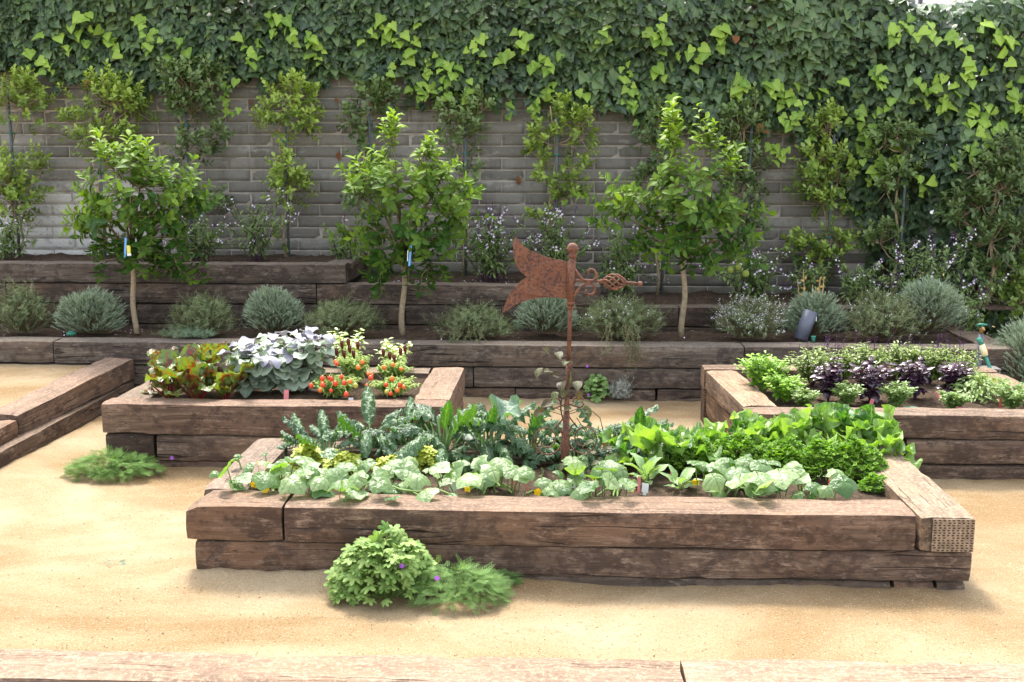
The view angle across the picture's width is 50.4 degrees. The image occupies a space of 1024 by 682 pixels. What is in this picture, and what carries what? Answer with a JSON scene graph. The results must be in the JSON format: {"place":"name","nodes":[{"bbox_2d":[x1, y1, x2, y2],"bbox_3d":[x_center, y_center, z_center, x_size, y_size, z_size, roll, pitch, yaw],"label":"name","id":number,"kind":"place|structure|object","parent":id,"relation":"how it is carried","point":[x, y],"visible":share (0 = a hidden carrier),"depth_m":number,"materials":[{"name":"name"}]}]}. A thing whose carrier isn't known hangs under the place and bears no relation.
{"place":"outdoors","nodes":[
{"label":"outdoors","id":0,"kind":"place"},
{"bbox_2d":[0,364,88,406],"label":"raised path","id":1,"kind":"structure","parent":0,"point":[17,381],"depth_m":7.64,"materials":[{"name":"soil"}]},
{"bbox_2d":[0,252,362,268],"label":"terrace soil","id":2,"kind":"structure","parent":0,"point":[60,256],"depth_m":9.36,"materials":[{"name":"soil"}]},
{"bbox_2d":[0,213,37,260],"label":"salvia","id":3,"kind":"object","parent":2,"relation":"on","point":[7,245],"visible":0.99,"depth_m":9.23,"materials":[{"name":"green plant"}]},
{"bbox_2d":[0,63,56,256],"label":"trained shrub","id":4,"kind":"object","parent":2,"relation":"on","point":[12,192],"visible":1,"depth_m":9.33,"materials":[{"name":"green plant"}]},
{"bbox_2d":[47,58,158,256],"bbox_3d":[-3.482,-1.555,9.341,0.930,1.704,0.521,0,10,2],"label":"trained shrub","id":5,"kind":"object","parent":2,"relation":"on","point":[117,95],"visible":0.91,"depth_m":9.24,"materials":[{"name":"green plant"}]},
{"bbox_2d":[147,52,237,243],"bbox_3d":[-2.712,-1.574,9.323,0.730,1.747,0.488,0,10,2],"label":"trained shrub","id":6,"kind":"object","parent":2,"relation":"on","point":[189,88],"visible":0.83,"depth_m":9.21,"materials":[{"name":"green plant"}]},
{"bbox_2d":[158,210,259,261],"bbox_3d":[-2.586,-0.869,9.000,1.023,0.466,0.369,-1,10,-5],"label":"salvia","id":7,"kind":"object","parent":2,"relation":"on","point":[205,243],"visible":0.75,"depth_m":9.01,"materials":[{"name":"green plant"}]},
{"bbox_2d":[221,185,303,261],"bbox_3d":[-2.077,-0.988,9.123,0.671,0.660,0.338,0,10,2],"label":"salvia","id":8,"kind":"object","parent":2,"relation":"on","point":[253,248],"visible":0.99,"depth_m":9.14,"materials":[{"name":"green plant"}]},
{"bbox_2d":[248,67,326,256],"bbox_3d":[-1.883,-1.499,9.271,0.650,1.617,0.523,-4,11,-21],"label":"trained shrub","id":9,"kind":"object","parent":2,"relation":"on","point":[297,175],"visible":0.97,"depth_m":9.21,"materials":[{"name":"green plant"}]},
{"bbox_2d":[359,272,525,282],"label":"terrace soil","id":10,"kind":"structure","parent":0,"point":[518,277],"depth_m":9.26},
{"bbox_2d":[335,74,403,276],"bbox_3d":[-1.204,-1.401,9.274,0.592,1.732,0.447,0,10,2],"label":"trained shrub","id":11,"kind":"object","parent":10,"relation":"on","point":[379,98],"visible":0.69,"depth_m":9.18,"materials":[{"name":"green plant"}]},
{"bbox_2d":[432,77,495,276],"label":"trained shrub","id":12,"kind":"object","parent":10,"relation":"on","point":[465,117],"visible":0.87,"depth_m":9.16,"materials":[{"name":"green plant"}]},
{"bbox_2d":[428,201,546,282],"bbox_3d":[-0.217,-0.813,8.914,1.004,0.685,0.404,0,10,2],"label":"salvia","id":13,"kind":"object","parent":10,"relation":"on","point":[490,266],"visible":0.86,"depth_m":8.96,"materials":[{"name":"green plant"}]},
{"bbox_2d":[504,197,598,266],"bbox_3d":[0.315,-0.821,8.909,0.794,0.713,0.419,0,10,2],"label":"salvia","id":14,"kind":"object","parent":10,"relation":"on","point":[555,249],"visible":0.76,"depth_m":8.87,"materials":[{"name":"green plant"}]},
{"bbox_2d":[519,89,601,249],"bbox_3d":[0.411,-1.318,9.191,0.703,1.599,0.409,0,10,2],"label":"trained shrub","id":15,"kind":"object","parent":10,"relation":"on","point":[553,127],"visible":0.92,"depth_m":9.16,"materials":[{"name":"green plant"}]},
{"bbox_2d":[0,326,968,343],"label":"terrace soil","id":16,"kind":"structure","parent":0,"point":[690,335],"depth_m":8.30,"materials":[{"name":"soil"}]},
{"bbox_2d":[0,276,55,333],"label":"rosemary","id":17,"kind":"object","parent":16,"relation":"on","point":[20,313],"visible":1,"depth_m":8.28,"materials":[{"name":"green plant"}]},
{"bbox_2d":[49,284,128,332],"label":"lavender","id":18,"kind":"object","parent":16,"relation":"on","point":[87,312],"visible":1,"depth_m":8.26,"materials":[{"name":"green plant"}]},
{"bbox_2d":[59,126,222,333],"bbox_3d":[-2.798,-0.809,8.159,1.168,1.580,0.716,0,10,2],"label":"citrus tree","id":19,"kind":"object","parent":16,"relation":"on","point":[140,220],"visible":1,"depth_m":8.11,"materials":[{"name":"green plant"}]},
{"bbox_2d":[163,288,241,332],"bbox_3d":[-2.350,-0.230,8.244,0.563,0.349,0.504,-7,12,-35],"label":"rosemary","id":20,"kind":"object","parent":16,"relation":"on","point":[202,313],"visible":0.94,"depth_m":8.19,"materials":[{"name":"green plant"}]},
{"bbox_2d":[241,283,306,331],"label":"lavender","id":21,"kind":"object","parent":16,"relation":"on","point":[274,308],"visible":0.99,"depth_m":8.22,"materials":[{"name":"green plant"}]},
{"bbox_2d":[299,290,386,335],"bbox_3d":[-1.282,-0.230,8.217,0.687,0.360,0.623,0,10,2],"label":"rosemary","id":22,"kind":"object","parent":16,"relation":"on","point":[342,319],"visible":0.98,"depth_m":8.13,"materials":[{"name":"green plant"}]},
{"bbox_2d":[329,107,496,334],"bbox_3d":[-0.745,-0.868,8.097,1.260,1.716,0.721,0,10,2],"label":"citrus tree","id":23,"kind":"object","parent":16,"relation":"on","point":[421,190],"visible":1,"depth_m":8.00,"materials":[{"name":"green plant"}]},
{"bbox_2d":[0,252,947,334],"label":"retaining wall","id":24,"kind":"structure","parent":16,"relation":"on","point":[308,284],"depth_m":8.60,"materials":[{"name":"brown wood"}]},
{"bbox_2d":[423,298,526,343],"bbox_3d":[-0.274,-0.157,8.069,0.796,0.340,0.581,0,10,2],"label":"rosemary","id":25,"kind":"object","parent":16,"relation":"on","point":[468,322],"visible":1,"depth_m":8.05,"materials":[{"name":"green plant"}]},
{"bbox_2d":[512,297,579,332],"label":"lavender","id":26,"kind":"object","parent":16,"relation":"on","point":[547,314],"visible":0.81,"depth_m":8.12,"materials":[{"name":"green plant"}]},
{"bbox_2d":[573,291,674,369],"bbox_3d":[0.820,-0.107,8.012,0.745,0.534,0.719,0,10,2],"label":"rosemary","id":27,"kind":"object","parent":16,"relation":"on","point":[622,323],"visible":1,"depth_m":7.97,"materials":[{"name":"green plant"}]},
{"bbox_2d":[572,96,776,336],"bbox_3d":[1.184,-0.877,7.943,1.490,1.784,0.821,0,10,2],"label":"citrus tree","id":28,"kind":"object","parent":16,"relation":"on","point":[717,213],"visible":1,"depth_m":7.89,"materials":[{"name":"green plant"}]},
{"bbox_2d":[705,290,796,338],"bbox_3d":[1.746,-0.224,8.026,0.628,0.385,0.524,-3,10,-17],"label":"rosemary","id":29,"kind":"object","parent":16,"relation":"on","point":[751,325],"visible":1,"depth_m":7.98,"materials":[{"name":"green plant"}]},
{"bbox_2d":[781,287,849,334],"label":"lavender","id":30,"kind":"object","parent":16,"relation":"on","point":[819,303],"visible":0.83,"depth_m":8.06,"materials":[{"name":"green plant"}]},
{"bbox_2d":[839,285,930,339],"bbox_3d":[2.738,-0.216,7.990,0.652,0.400,0.561,4,11,24],"label":"rosemary","id":31,"kind":"object","parent":16,"relation":"on","point":[870,320],"visible":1,"depth_m":7.94,"materials":[{"name":"green plant"}]},
{"bbox_2d":[897,275,970,330],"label":"lavender","id":32,"kind":"object","parent":16,"relation":"on","point":[938,301],"visible":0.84,"depth_m":8.01,"materials":[{"name":"green plant"}]},
{"bbox_2d":[959,270,1012,331],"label":"salvia","id":33,"kind":"object","parent":16,"relation":"on","point":[972,317],"visible":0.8,"depth_m":8.39,"materials":[{"name":"green plant"}]},
{"bbox_2d":[0,272,1023,665],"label":"ground","id":34,"kind":"structure","parent":0,"point":[240,610],"depth_m":4.29,"materials":[{"name":"sand"}]},
{"bbox_2d":[0,357,134,467],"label":"timber edging","id":35,"kind":"object","parent":34,"relation":"on","point":[49,413],"visible":0.96,"depth_m":6.95,"materials":[{"name":"brown wood"}]},
{"bbox_2d":[60,445,173,483],"bbox_3d":[-2.189,0.670,5.980,0.618,0.192,0.365,0,10,2],"label":"cranesbill","id":36,"kind":"object","parent":34,"relation":"on","point":[112,461],"visible":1,"depth_m":5.94,"materials":[{"name":"green plant"}]},
{"bbox_2d":[101,367,464,467],"bbox_3d":[-1.309,0.500,6.674,1.959,0.500,1.150,0,10,2],"label":"raised bed","id":37,"kind":"object","parent":34,"relation":"on","point":[211,428],"visible":0.48,"depth_m":6.13,"materials":[{"name":"brown wood"}]},
{"bbox_2d":[140,349,200,397],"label":"beet plant","id":38,"kind":"object","parent":37,"relation":"on","point":[163,358],"visible":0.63,"depth_m":6.38,"materials":[{"name":"green plant"}]},
{"bbox_2d":[149,345,232,398],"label":"beet plant","id":39,"kind":"object","parent":37,"relation":"on","point":[191,375],"visible":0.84,"depth_m":6.29,"materials":[{"name":"green plant"}]},
{"bbox_2d":[193,352,255,398],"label":"beet plant","id":40,"kind":"object","parent":37,"relation":"on","point":[225,388],"visible":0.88,"depth_m":6.33,"materials":[{"name":"green plant"}]},
{"bbox_2d":[217,333,281,397],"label":"aubergine plant","id":41,"kind":"object","parent":37,"relation":"on","point":[245,389],"visible":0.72,"depth_m":6.45,"materials":[{"name":"grey plant"}]},
{"bbox_2d":[247,346,317,393],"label":"aubergine plant","id":42,"kind":"object","parent":37,"relation":"on","point":[282,375],"visible":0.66,"depth_m":6.48,"materials":[{"name":"grey plant"}]},
{"bbox_2d":[281,326,337,392],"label":"aubergine plant","id":43,"kind":"object","parent":37,"relation":"on","point":[308,355],"visible":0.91,"depth_m":6.51,"materials":[{"name":"grey plant"}]},
{"bbox_2d":[309,373,361,398],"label":"tomato plant","id":44,"kind":"object","parent":37,"relation":"on","point":[329,385],"visible":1,"depth_m":6.36,"materials":[{"name":"green plant"}]},
{"bbox_2d":[327,328,367,361],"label":"pepper plant","id":45,"kind":"object","parent":37,"relation":"on","point":[344,347],"visible":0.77,"depth_m":7.10,"materials":[{"name":"green plant"}]},
{"bbox_2d":[333,351,373,381],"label":"tomato plant","id":46,"kind":"object","parent":37,"relation":"on","point":[357,366],"visible":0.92,"depth_m":6.75,"materials":[{"name":"green plant"}]},
{"bbox_2d":[365,372,419,396],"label":"tomato plant","id":47,"kind":"object","parent":37,"relation":"on","point":[392,386],"visible":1,"depth_m":6.43,"materials":[{"name":"green plant"}]},
{"bbox_2d":[323,520,441,606],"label":"geranium","id":48,"kind":"object","parent":34,"relation":"on","point":[378,557],"visible":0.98,"depth_m":4.28,"materials":[{"name":"green plant"}]},
{"bbox_2d":[0,0,888,293],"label":"block wall","id":49,"kind":"structure","parent":34,"relation":"on","point":[238,168],"depth_m":9.54,"materials":[{"name":"brick"}]},
{"bbox_2d":[0,0,1023,340],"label":"ivy","id":50,"kind":"object","parent":49,"relation":"attached to","point":[920,60],"visible":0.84,"depth_m":9.10,"materials":[{"name":"green plant"}]},
{"bbox_2d":[393,553,515,615],"bbox_3d":[-0.228,0.938,4.319,0.505,0.229,0.344,0,10,2],"label":"cranesbill","id":51,"kind":"object","parent":34,"relation":"on","point":[481,578],"visible":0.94,"depth_m":4.28,"materials":[{"name":"green plant"}]},
{"bbox_2d":[0,321,1020,401],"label":"retaining wall","id":52,"kind":"structure","parent":34,"relation":"on","point":[668,371],"depth_m":7.82,"materials":[{"name":"brown wood"}]},
{"bbox_2d":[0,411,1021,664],"bbox_3d":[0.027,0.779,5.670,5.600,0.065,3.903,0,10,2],"label":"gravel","id":53,"kind":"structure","parent":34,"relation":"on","point":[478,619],"depth_m":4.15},
{"bbox_2d":[0,649,1023,681],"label":"timber edging","id":54,"kind":"object","parent":34,"relation":"on","point":[30,665],"visible":1,"depth_m":3.62,"materials":[{"name":"brown wood"}]},
{"bbox_2d":[186,438,974,589],"bbox_3d":[0.275,0.810,5.004,3.226,0.440,1.123,0,10,2],"label":"raised bed","id":55,"kind":"object","parent":34,"relation":"on","point":[911,525],"visible":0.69,"depth_m":4.47,"materials":[{"name":"brown wood"}]},
{"bbox_2d":[209,452,359,498],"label":"cucumber plant","id":56,"kind":"object","parent":55,"relation":"on","point":[300,480],"visible":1,"depth_m":4.65,"materials":[{"name":"green plant"}]},
{"bbox_2d":[282,409,371,460],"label":"kale plant","id":57,"kind":"object","parent":55,"relation":"on","point":[323,422],"visible":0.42,"depth_m":5.33,"materials":[{"name":"green plant"}]},
{"bbox_2d":[317,385,422,463],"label":"kale plant","id":58,"kind":"object","parent":55,"relation":"on","point":[368,404],"visible":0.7,"depth_m":5.39,"materials":[{"name":"green plant"}]},
{"bbox_2d":[318,448,457,501],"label":"cucumber plant","id":59,"kind":"object","parent":55,"relation":"on","point":[405,469],"visible":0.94,"depth_m":4.70,"materials":[{"name":"green plant"}]},
{"bbox_2d":[356,396,447,461],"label":"kale plant","id":60,"kind":"object","parent":55,"relation":"on","point":[410,408],"visible":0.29,"depth_m":5.40,"materials":[{"name":"green plant"}]},
{"bbox_2d":[379,400,507,479],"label":"kale plant","id":61,"kind":"object","parent":55,"relation":"on","point":[451,425],"visible":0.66,"depth_m":5.25,"materials":[{"name":"green plant"}]},
{"bbox_2d":[429,455,535,495],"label":"cucumber plant","id":62,"kind":"object","parent":55,"relation":"on","point":[491,472],"visible":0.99,"depth_m":4.75,"materials":[{"name":"green plant"}]},
{"bbox_2d":[454,394,522,448],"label":"collard plant","id":63,"kind":"object","parent":55,"relation":"on","point":[505,409],"visible":0.56,"depth_m":5.37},
{"bbox_2d":[439,400,539,472],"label":"kale plant","id":64,"kind":"object","parent":55,"relation":"on","point":[521,446],"visible":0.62,"depth_m":5.29,"materials":[{"name":"green plant"}]},
{"bbox_2d":[469,396,587,466],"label":"kale plant","id":65,"kind":"object","parent":55,"relation":"on","point":[538,423],"visible":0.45,"depth_m":5.31,"materials":[{"name":"green plant"}]},
{"bbox_2d":[534,462,593,500],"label":"cucumber plant","id":66,"kind":"object","parent":55,"relation":"on","point":[556,487],"visible":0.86,"depth_m":4.76,"materials":[{"name":"green plant"}]},
{"bbox_2d":[502,236,642,475],"bbox_3d":[0.276,0.179,5.073,0.646,1.332,0.078,0,10,2],"label":"weathervane","id":67,"kind":"object","parent":55,"relation":"on","point":[549,277],"visible":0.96,"depth_m":5.00,"materials":[{"name":"metal"}]},
{"bbox_2d":[534,347,617,470],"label":"climbing vine","id":68,"kind":"object","parent":67,"relation":"attached to","point":[564,392],"visible":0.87,"depth_m":5.06,"materials":[{"name":"green plant"}]},
{"bbox_2d":[541,399,658,465],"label":"kale plant","id":69,"kind":"object","parent":55,"relation":"on","point":[618,428],"visible":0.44,"depth_m":5.40,"materials":[{"name":"green plant"}]},
{"bbox_2d":[561,454,645,498],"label":"cucumber plant","id":70,"kind":"object","parent":55,"relation":"on","point":[610,474],"visible":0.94,"depth_m":4.74,"materials":[{"name":"green plant"}]},
{"bbox_2d":[598,415,669,467],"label":"cabbage plant","id":71,"kind":"object","parent":55,"relation":"on","point":[644,434],"visible":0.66,"depth_m":5.21,"materials":[{"name":"green plant"}]},
{"bbox_2d":[638,423,722,469],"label":"cabbage plant","id":72,"kind":"object","parent":55,"relation":"on","point":[671,445],"visible":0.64,"depth_m":5.16,"materials":[{"name":"green plant"}]},
{"bbox_2d":[669,434,716,475],"bbox_3d":[0.882,0.539,5.196,0.271,0.184,0.234,0,10,2],"label":"parsley","id":73,"kind":"object","parent":55,"relation":"on","point":[710,451],"visible":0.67,"depth_m":5.15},
{"bbox_2d":[675,418,728,444],"bbox_3d":[0.971,0.502,5.475,0.322,0.200,0.369,0,10,2],"label":"lettuce","id":74,"kind":"object","parent":55,"relation":"on","point":[711,430],"visible":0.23,"depth_m":5.45,"materials":[{"name":"green plant"}]},
{"bbox_2d":[708,428,764,471],"bbox_3d":[1.075,0.522,5.217,0.288,0.209,0.243,0,10,2],"label":"parsley","id":75,"kind":"object","parent":55,"relation":"on","point":[738,443],"visible":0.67,"depth_m":5.18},
{"bbox_2d":[686,454,801,497],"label":"cucumber plant","id":76,"kind":"object","parent":55,"relation":"on","point":[732,474],"visible":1,"depth_m":4.70,"materials":[{"name":"green plant"}]},
{"bbox_2d":[728,408,789,444],"bbox_3d":[1.244,0.483,5.491,0.303,0.232,0.328,2,10,13],"label":"lettuce","id":77,"kind":"object","parent":55,"relation":"on","point":[746,422],"visible":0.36,"depth_m":5.46,"materials":[{"name":"green plant"}]},
{"bbox_2d":[757,433,816,473],"bbox_3d":[1.301,0.533,5.197,0.304,0.195,0.262,0,10,2],"label":"parsley","id":78,"kind":"object","parent":55,"relation":"on","point":[779,451],"visible":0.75,"depth_m":5.16,"materials":[{"name":"plant"}]},
{"bbox_2d":[752,404,828,445],"bbox_3d":[1.405,0.449,5.529,0.374,0.285,0.336,5,11,28],"label":"lettuce","id":79,"kind":"object","parent":55,"relation":"on","point":[783,422],"visible":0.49,"depth_m":5.44,"materials":[{"name":"green plant"}]},
{"bbox_2d":[766,460,857,499],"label":"cucumber plant","id":80,"kind":"object","parent":55,"relation":"on","point":[841,483],"visible":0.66,"depth_m":4.68,"materials":[{"name":"green plant"}]},
{"bbox_2d":[795,432,853,479],"bbox_3d":[1.470,0.540,5.126,0.307,0.204,0.264,0,10,2],"label":"parsley","id":81,"kind":"object","parent":55,"relation":"on","point":[817,448],"visible":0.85,"depth_m":5.08,"materials":[{"name":"plant"}]},
{"bbox_2d":[790,402,870,446],"bbox_3d":[1.600,0.484,5.495,0.415,0.329,0.351,-3,10,-18],"label":"lettuce","id":82,"kind":"object","parent":55,"relation":"on","point":[825,415],"visible":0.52,"depth_m":5.46,"materials":[{"name":"green plant"}]},
{"bbox_2d":[826,433,890,479],"bbox_3d":[1.622,0.540,5.089,0.290,0.217,0.254,0,10,2],"label":"parsley","id":83,"kind":"object","parent":55,"relation":"on","point":[867,456],"visible":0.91,"depth_m":5.04,"materials":[{"name":"plant"}]},
{"bbox_2d":[827,404,903,454],"bbox_3d":[1.775,0.475,5.475,0.418,0.319,0.303,0,10,2],"label":"lettuce","id":84,"kind":"object","parent":55,"relation":"on","point":[873,417],"visible":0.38,"depth_m":5.42,"materials":[{"name":"green plant"}]},
{"bbox_2d":[857,420,922,469],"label":"cabbage plant","id":85,"kind":"object","parent":55,"relation":"on","point":[889,438],"visible":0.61,"depth_m":5.28,"materials":[{"name":"green plant"}]},
{"bbox_2d":[700,365,1023,479],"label":"raised bed","id":86,"kind":"object","parent":34,"relation":"on","point":[976,439],"visible":0.43,"depth_m":5.92,"materials":[{"name":"brown wood"}]},
{"bbox_2d":[733,350,794,393],"bbox_3d":[1.534,0.196,6.605,0.351,0.269,0.366,-9,13,-42],"label":"bright basil","id":87,"kind":"object","parent":86,"relation":"on","point":[757,369],"visible":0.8,"depth_m":6.54,"materials":[{"name":"green plant"}]},
{"bbox_2d":[762,371,806,402],"bbox_3d":[1.594,0.278,6.392,0.268,0.182,0.314,0,10,2],"label":"bright basil","id":88,"kind":"object","parent":86,"relation":"on","point":[780,386],"visible":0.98,"depth_m":6.36,"materials":[{"name":"green plant"}]},
{"bbox_2d":[784,336,847,386],"bbox_3d":[1.887,0.134,6.812,0.376,0.318,0.359,0,10,2],"label":"flowering basil","id":89,"kind":"object","parent":86,"relation":"on","point":[807,366],"visible":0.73,"depth_m":6.77,"materials":[{"name":"green plant"}]},
{"bbox_2d":[810,357,845,401],"bbox_3d":[1.839,0.232,6.376,0.204,0.275,0.223,5,11,28],"label":"purple basil","id":90,"kind":"object","parent":86,"relation":"on","point":[830,377],"visible":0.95,"depth_m":6.37,"materials":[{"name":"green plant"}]},
{"bbox_2d":[846,356,898,403],"bbox_3d":[2.094,0.238,6.360,0.290,0.267,0.249,0,10,2],"label":"purple basil","id":91,"kind":"object","parent":86,"relation":"on","point":[874,382],"visible":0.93,"depth_m":6.31,"materials":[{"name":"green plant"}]},
{"bbox_2d":[891,355,933,399],"bbox_3d":[2.390,0.226,6.447,0.252,0.262,0.229,-6,11,-30],"label":"purple basil","id":92,"kind":"object","parent":86,"relation":"on","point":[915,378],"visible":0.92,"depth_m":6.40,"materials":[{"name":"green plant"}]},
{"bbox_2d":[934,361,974,391],"bbox_3d":[2.658,0.228,6.567,0.231,0.217,0.257,0,10,2],"label":"purple basil","id":93,"kind":"object","parent":86,"relation":"on","point":[951,374],"visible":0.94,"depth_m":6.52,"materials":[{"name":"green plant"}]},
{"bbox_2d":[945,371,1012,403],"bbox_3d":[2.788,0.262,6.478,0.409,0.180,0.410,0,10,2],"label":"tarragon","id":94,"kind":"object","parent":86,"relation":"on","point":[969,387],"visible":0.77,"depth_m":6.41,"materials":[{"name":"green plant"}]},
{"bbox_2d":[991,315,1023,382],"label":"lavender","id":95,"kind":"object","parent":34,"relation":"on","point":[1018,338],"visible":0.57,"depth_m":7.67,"materials":[{"name":"green plant"}]},
{"bbox_2d":[600,290,1015,309],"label":"terrace soil","id":96,"kind":"structure","parent":0,"point":[705,297],"depth_m":9.13,"materials":[{"name":"soil"}]},
{"bbox_2d":[576,217,663,299],"bbox_3d":[0.900,-0.681,8.892,0.600,0.701,0.458,7,12,35],"label":"salvia","id":97,"kind":"object","parent":96,"relation":"on","point":[614,267],"visible":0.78,"depth_m":8.86,"materials":[{"name":"green plant"}]},
{"bbox_2d":[627,92,683,295],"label":"trained shrub","id":98,"kind":"object","parent":96,"relation":"on","point":[652,162],"visible":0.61,"depth_m":9.12,"materials":[{"name":"green plant"}]},
{"bbox_2d":[704,81,774,296],"bbox_3d":[1.904,-1.262,9.169,0.603,1.812,0.482,0,10,2],"label":"trained shrub","id":99,"kind":"object","parent":96,"relation":"on","point":[748,112],"visible":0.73,"depth_m":9.09,"materials":[{"name":"green plant"}]},
{"bbox_2d":[693,242,796,302],"bbox_3d":[1.872,-0.559,8.826,0.889,0.557,0.458,0,10,2],"label":"salvia","id":100,"kind":"object","parent":96,"relation":"on","point":[756,281],"visible":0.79,"depth_m":8.83,"materials":[{"name":"green plant"}]},
{"bbox_2d":[781,253,831,299],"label":"salvia","id":101,"kind":"object","parent":96,"relation":"on","point":[810,273],"visible":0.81,"depth_m":8.95,"materials":[{"name":"green plant"}]},
{"bbox_2d":[773,97,862,295],"bbox_3d":[2.585,-1.193,9.153,0.745,1.686,0.458,0,10,2],"label":"trained shrub","id":102,"kind":"object","parent":96,"relation":"on","point":[822,252],"visible":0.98,"depth_m":9.10,"materials":[{"name":"green plant"}]},
{"bbox_2d":[832,252,898,304],"bbox_3d":[2.851,-0.479,8.702,0.562,0.430,0.426,0,10,2],"label":"salvia","id":103,"kind":"object","parent":96,"relation":"on","point":[856,282],"visible":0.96,"depth_m":8.73,"materials":[{"name":"green plant"}]},
{"bbox_2d":[852,112,930,295],"bbox_3d":[3.140,-1.105,9.017,0.619,1.558,0.388,0,10,2],"label":"trained shrub","id":104,"kind":"object","parent":96,"relation":"on","point":[904,171],"visible":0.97,"depth_m":8.95,"materials":[{"name":"green plant"}]},
{"bbox_2d":[855,226,978,298],"bbox_3d":[3.179,-0.553,8.576,0.953,0.700,0.445,0,10,2],"label":"salvia","id":105,"kind":"object","parent":96,"relation":"on","point":[939,270],"visible":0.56,"depth_m":8.59,"materials":[{"name":"green plant"}]},
{"bbox_2d":[932,125,1023,304],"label":"trained shrub","id":106,"kind":"object","parent":96,"relation":"on","point":[981,198],"visible":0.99,"depth_m":8.70,"materials":[{"name":"green plant"}]},
{"bbox_2d":[969,248,1023,322],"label":"trained shrub","id":107,"kind":"object","parent":96,"relation":"on","point":[1017,286],"visible":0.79,"depth_m":8.86,"materials":[{"name":"green plant"}]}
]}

